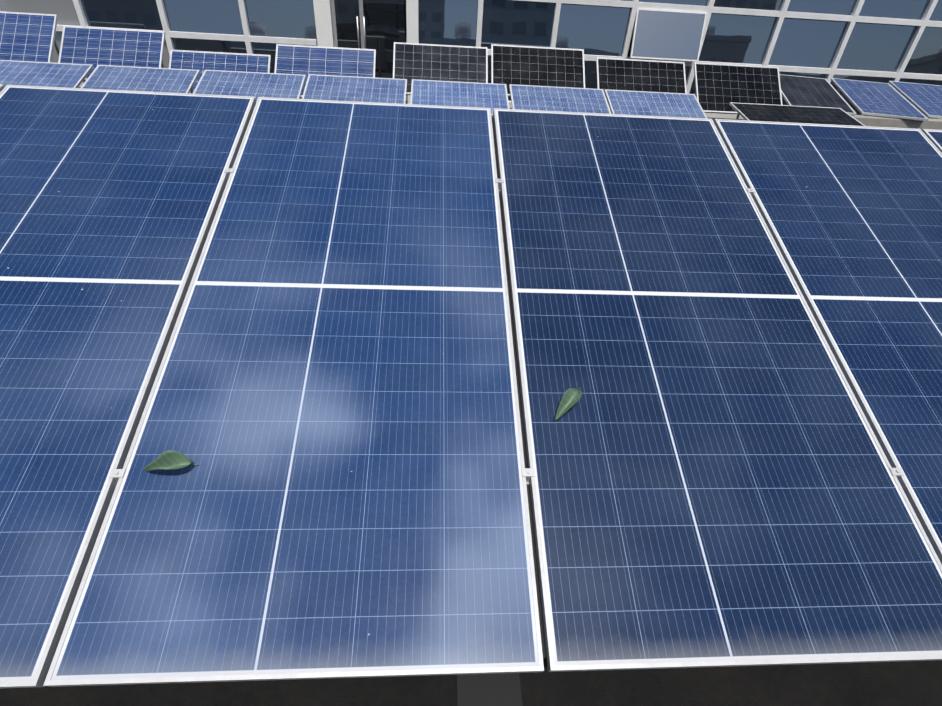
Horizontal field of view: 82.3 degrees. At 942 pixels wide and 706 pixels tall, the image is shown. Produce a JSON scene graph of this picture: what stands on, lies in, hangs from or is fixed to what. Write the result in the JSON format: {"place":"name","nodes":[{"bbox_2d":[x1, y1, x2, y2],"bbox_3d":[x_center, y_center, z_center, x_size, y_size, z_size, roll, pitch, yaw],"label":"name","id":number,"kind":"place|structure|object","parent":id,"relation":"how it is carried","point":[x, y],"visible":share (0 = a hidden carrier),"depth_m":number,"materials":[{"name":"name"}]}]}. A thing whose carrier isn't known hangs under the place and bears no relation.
{"place":"outdoors","nodes":[
{"label":"outdoors","id":0,"kind":"place"},
{"bbox_2d":[0,11,57,61],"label":"solar panel","id":1,"kind":"object","parent":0,"point":[27,36],"visible":0.79,"depth_m":9.00,"materials":[{"name":"glass"}]},
{"bbox_2d":[0,60,93,87],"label":"solar panel","id":2,"kind":"object","parent":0,"point":[46,74],"visible":0.69,"depth_m":8.54,"materials":[{"name":"glass"}]},
{"bbox_2d":[58,26,164,80],"bbox_3d":[-6.132,-5.083,9.194,1.661,0.035,1.000,1,80,-4],"label":"solar panel","id":3,"kind":"object","parent":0,"point":[94,46],"visible":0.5,"depth_m":9.20,"materials":[{"name":"glass"}]},
{"bbox_2d":[81,65,199,92],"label":"solar panel","id":4,"kind":"object","parent":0,"point":[133,78],"visible":0.56,"depth_m":8.63,"materials":[{"name":"glass"}]},
{"bbox_2d":[169,50,270,92],"bbox_3d":[-4.438,-4.838,9.489,1.716,0.035,1.000,1,80,-4],"label":"solar panel","id":5,"kind":"object","parent":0,"point":[202,61],"visible":0.29,"depth_m":9.53,"materials":[{"name":"glass"}]},
{"bbox_2d":[193,70,305,101],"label":"solar panel","id":6,"kind":"object","parent":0,"point":[256,85],"visible":0.67,"depth_m":8.75,"materials":[{"name":"glass"}]},
{"bbox_2d":[274,44,375,97],"bbox_3d":[-2.574,-4.953,9.519,1.738,0.035,1.000,1,80,-4],"label":"solar panel","id":7,"kind":"object","parent":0,"point":[308,60],"visible":0.65,"depth_m":9.54,"materials":[{"name":"glass"}]},
{"bbox_2d":[302,74,406,103],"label":"solar panel","id":8,"kind":"object","parent":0,"point":[354,88],"visible":0.67,"depth_m":8.86,"materials":[{"name":"glass"}]},
{"bbox_2d":[78,87,744,121],"bbox_3d":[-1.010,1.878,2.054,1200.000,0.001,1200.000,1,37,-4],"label":"ground","id":9,"kind":"structure","parent":0,"point":[713,119],"depth_m":11.96,"materials":[{"name":"concrete"}]},
{"bbox_2d":[54,40,59,56],"bbox_3d":[-7.829,-4.936,9.236,1.434,1.371,0.685,1,37,-4],"label":"module rack","id":10,"kind":"object","parent":9,"relation":"on","point":[56,47],"depth_m":9.32,"materials":[{"name":"grey metal"}]},
{"bbox_2d":[404,0,406,95],"bbox_3d":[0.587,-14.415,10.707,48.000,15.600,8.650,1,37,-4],"label":"window mullion","id":11,"kind":"object","parent":9,"relation":"on","point":[405,19],"depth_m":10.93,"materials":[{"name":"black metal"}]},
{"bbox_2d":[627,17,635,56],"bbox_3d":[3.967,-6.715,11.300,1.530,0.970,0.001,1,37,-4],"label":"dark vent opening","id":12,"kind":"object","parent":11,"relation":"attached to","point":[629,51],"depth_m":11.41,"materials":[{"name":"black"}]},
{"bbox_2d":[0,0,941,118],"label":"curtain wall mullions","id":13,"kind":"object","parent":9,"relation":"on","point":[709,9],"visible":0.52,"depth_m":10.90,"materials":[{"name":"white metal"}]},
{"bbox_2d":[313,0,418,103],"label":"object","id":14,"kind":"structure","parent":13,"relation":"attached to","point":[323,13],"depth_m":10.49,"materials":[{"name":"white metal"}]},
{"bbox_2d":[331,0,407,100],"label":"door frame","id":15,"kind":"object","parent":14,"relation":"attached to","point":[361,22],"visible":0.25,"depth_m":10.70,"materials":[{"name":"grey metal"}]},
{"bbox_2d":[334,0,404,77],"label":"door glass","id":16,"kind":"object","parent":15,"relation":"in","point":[384,25],"visible":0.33,"depth_m":10.76,"materials":[{"name":"black glass"}]},
{"bbox_2d":[356,16,365,48],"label":"door handles","id":17,"kind":"object","parent":16,"relation":"attached to","point":[358,32],"depth_m":10.72,"materials":[{"name":"silver metal"}]},
{"bbox_2d":[0,0,941,118],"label":"curtain wall glass","id":18,"kind":"object","parent":13,"relation":"in","point":[602,30],"visible":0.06,"depth_m":10.90,"materials":[{"name":"glass"}]},
{"bbox_2d":[630,8,706,61],"bbox_3d":[3.992,-6.431,10.912,1.430,0.870,0.042,1,23,-4],"label":"window","id":19,"kind":"structure","parent":13,"relation":"attached to","point":[661,34],"depth_m":10.89,"materials":[{"name":"grey glass"}]},
{"bbox_2d":[851,115,941,129],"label":"floor","id":20,"kind":"structure","parent":9,"relation":"on","point":[879,121],"depth_m":9.63,"materials":[{"name":"concrete"}]},
{"bbox_2d":[393,42,487,94],"bbox_3d":[-0.540,-5.029,9.590,1.677,0.035,1.000,1,80,-4],"label":"solar panel","id":21,"kind":"object","parent":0,"point":[417,61],"visible":0.58,"depth_m":9.60,"materials":[{"name":"glass"}]},
{"bbox_2d":[410,79,509,116],"bbox_3d":[-0.185,-4.228,8.939,1.616,0.036,1.000,1,54,-4],"label":"solar panel","id":22,"kind":"object","parent":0,"point":[492,96],"visible":0.69,"depth_m":8.98,"materials":[{"name":"glass"}]},
{"bbox_2d":[0,658,941,705],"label":"roof deck","id":23,"kind":"structure","parent":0,"point":[908,683],"depth_m":1.64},
{"bbox_2d":[456,673,522,705],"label":"rubber mat","id":24,"kind":"object","parent":23,"relation":"on","point":[501,689],"visible":0.21,"depth_m":1.62,"materials":[{"name":"black rubber"}]},
{"bbox_2d":[491,44,584,96],"bbox_3d":[1.209,-5.047,9.687,1.693,0.035,1.000,1,80,-4],"label":"solar panel","id":25,"kind":"object","parent":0,"point":[536,66],"visible":0.77,"depth_m":9.69,"materials":[{"name":"glass"}]},
{"bbox_2d":[509,84,610,113],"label":"solar panel","id":26,"kind":"object","parent":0,"point":[552,98],"visible":0.69,"depth_m":9.11,"materials":[{"name":"glass"}]},
{"bbox_2d":[596,57,686,107],"bbox_3d":[3.139,-4.930,9.899,1.672,0.035,1.000,1,80,-4],"label":"solar panel","id":27,"kind":"object","parent":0,"point":[640,75],"visible":0.71,"depth_m":9.91,"materials":[{"name":"glass"}]},
{"bbox_2d":[604,89,706,117],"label":"solar panel","id":28,"kind":"object","parent":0,"point":[626,102],"visible":0.73,"depth_m":9.23,"materials":[{"name":"glass"}]},
{"bbox_2d":[694,62,782,113],"bbox_3d":[4.980,-4.908,10.033,1.643,0.035,1.000,1,80,-4],"label":"solar panel","id":29,"kind":"object","parent":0,"point":[719,88],"visible":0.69,"depth_m":10.03,"materials":[{"name":"glass"}]},
{"bbox_2d":[729,102,864,125],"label":"solar panel","id":30,"kind":"object","parent":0,"point":[791,113],"visible":0.6,"depth_m":9.24,"materials":[{"name":"glass"}]},
{"bbox_2d":[779,74,856,115],"bbox_3d":[6.472,-4.978,10.309,1.100,0.037,2.000,9,44,7],"label":"module","id":31,"kind":"object","parent":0,"point":[807,91],"visible":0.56,"depth_m":10.24,"materials":[{"name":"glass"}]},
{"bbox_2d":[830,78,928,120],"bbox_3d":[7.726,-4.869,10.283,1.100,0.037,2.000,9,44,7],"label":"module","id":32,"kind":"object","parent":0,"point":[876,98],"visible":1,"depth_m":10.16,"materials":[{"name":"glass"}]},
{"bbox_2d":[888,81,941,117],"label":"module","id":33,"kind":"object","parent":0,"point":[925,99],"visible":1,"depth_m":10.56,"materials":[{"name":"glass"}]},
{"bbox_3d":[0.124,-0.027,2.141,6.916,1.050,2.101,1,37,-4],"label":"array structure","id":34,"kind":"object","parent":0,"visible":0},
{"bbox_2d":[0,85,255,687],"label":"module","id":35,"kind":"object","parent":34,"relation":"on","point":[110,200],"visible":1,"depth_m":1.81,"materials":[{"name":"glass"}]},
{"bbox_2d":[43,97,543,686],"bbox_3d":[-0.420,-0.227,1.922,1.108,0.035,2.384,1,54,-4],"label":"module","id":36,"kind":"object","parent":34,"relation":"on","point":[331,411],"visible":1,"depth_m":1.56,"materials":[{"name":"glass"}]},
{"bbox_2d":[143,450,197,470],"bbox_3d":[-0.813,0.298,1.449,0.135,0.056,0.052,-6,55,-9],"label":"leaf","id":37,"kind":"object","parent":36,"relation":"on","point":[169,460],"visible":0.98,"depth_m":1.46,"materials":[{"name":"green plant"}]},
{"bbox_2d":[109,168,904,481],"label":"clamps","id":38,"kind":"object","parent":34,"relation":"attached to","point":[117,474],"visible":0.85,"depth_m":1.55,"materials":[{"name":"metal"}]},
{"bbox_2d":[492,119,546,657],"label":"gap seal strips","id":39,"kind":"object","parent":34,"relation":"on","point":[528,491],"visible":0.02,"depth_m":1.67,"materials":[{"name":"rubber"}]},
{"bbox_2d":[493,108,941,671],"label":"module","id":40,"kind":"object","parent":34,"relation":"on","point":[713,482],"visible":1,"depth_m":1.66,"materials":[{"name":"glass"}]},
{"bbox_2d":[555,388,581,420],"bbox_3d":[0.302,0.148,1.659,0.047,0.043,0.153,33,59,18],"label":"leaf","id":41,"kind":"object","parent":40,"relation":"on","point":[571,397],"visible":1,"depth_m":1.67,"materials":[{"name":"green plant"}]},
{"bbox_2d":[714,119,941,563],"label":"module","id":42,"kind":"object","parent":34,"relation":"on","point":[851,215],"visible":0.83,"depth_m":2.20,"materials":[{"name":"glass"}]},
{"bbox_2d":[921,129,941,152],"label":"module","id":43,"kind":"object","parent":34,"relation":"on","point":[934,136],"visible":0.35,"depth_m":2.78,"materials":[{"name":"metal"}]}
]}

